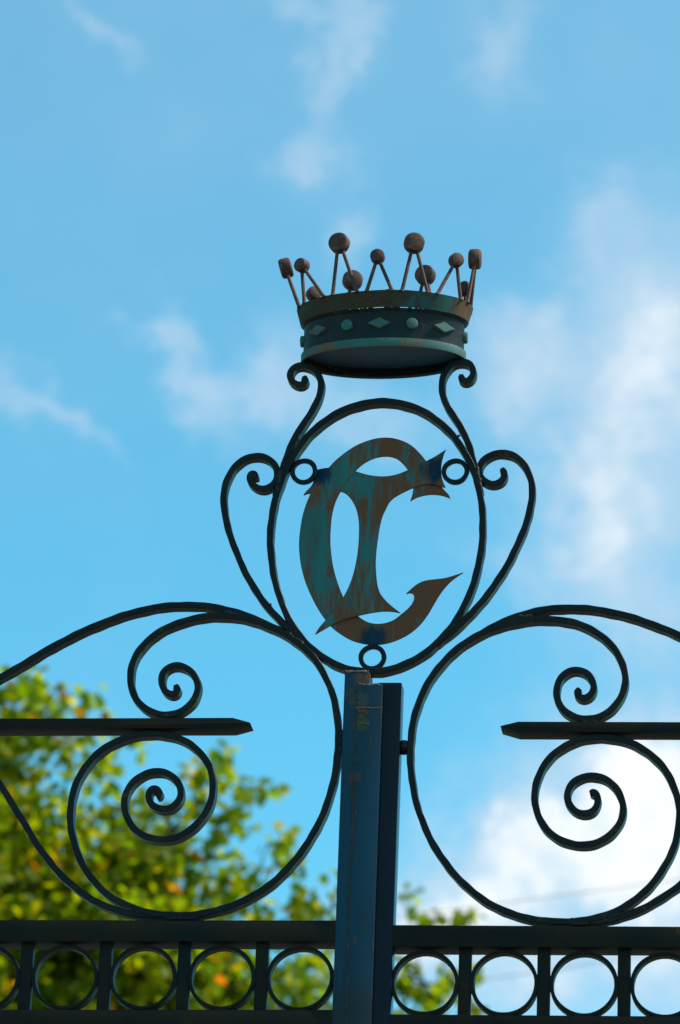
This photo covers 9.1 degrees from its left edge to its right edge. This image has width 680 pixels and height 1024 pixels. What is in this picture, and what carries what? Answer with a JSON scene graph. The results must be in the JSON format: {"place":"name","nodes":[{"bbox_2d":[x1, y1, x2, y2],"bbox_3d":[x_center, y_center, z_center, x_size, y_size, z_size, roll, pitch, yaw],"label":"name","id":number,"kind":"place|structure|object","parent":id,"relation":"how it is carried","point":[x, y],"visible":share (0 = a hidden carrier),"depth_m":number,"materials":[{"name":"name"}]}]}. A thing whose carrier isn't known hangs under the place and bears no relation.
{"place":"outdoors","nodes":[
{"label":"outdoors","id":0,"kind":"place"},
{"bbox_2d":[0,0,679,1015],"label":"sky","id":1,"kind":"structure","parent":0,"point":[160,160],"materials":[{"name":"blue"}]},
{"bbox_2d":[330,956,644,1001],"bbox_3d":[2.473,4.090,39.061,16.968,2.498,0.008,-1,-22,7],"label":"overhead cable","id":2,"kind":"object","parent":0,"point":[551,969],"visible":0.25,"depth_m":39.07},
{"bbox_2d":[396,879,679,917],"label":"overhead cable","id":3,"kind":"object","parent":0,"point":[547,897],"visible":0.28,"depth_m":39.34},
{"bbox_3d":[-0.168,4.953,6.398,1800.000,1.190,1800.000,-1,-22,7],"label":"ground","id":4,"kind":"structure","parent":0,"visible":0},
{"bbox_2d":[0,665,416,1013],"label":"leafy tree","id":5,"kind":"object","parent":4,"relation":"on","point":[124,862],"visible":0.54,"depth_m":31.14,"materials":[{"name":"green plant"}]},
{"bbox_2d":[0,232,535,1023],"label":"gate leaf","id":6,"kind":"object","parent":4,"relation":"on","point":[376,334],"visible":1,"depth_m":8.29,"materials":[{"name":"paint"}]},
{"bbox_2d":[314,882,487,1014],"bbox_3d":[0.632,8.957,33.961,2.160,12.490,1.992,-1,-22,7],"label":"slender tree","id":7,"kind":"object","parent":4,"relation":"on","point":[431,998],"visible":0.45,"depth_m":36.07,"materials":[{"name":"green plant"}]},
{"bbox_2d":[371,604,679,1023],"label":"gate leaf","id":8,"kind":"object","parent":4,"relation":"on","point":[598,936],"visible":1,"depth_m":8.04,"materials":[{"name":"paint"}]}
]}

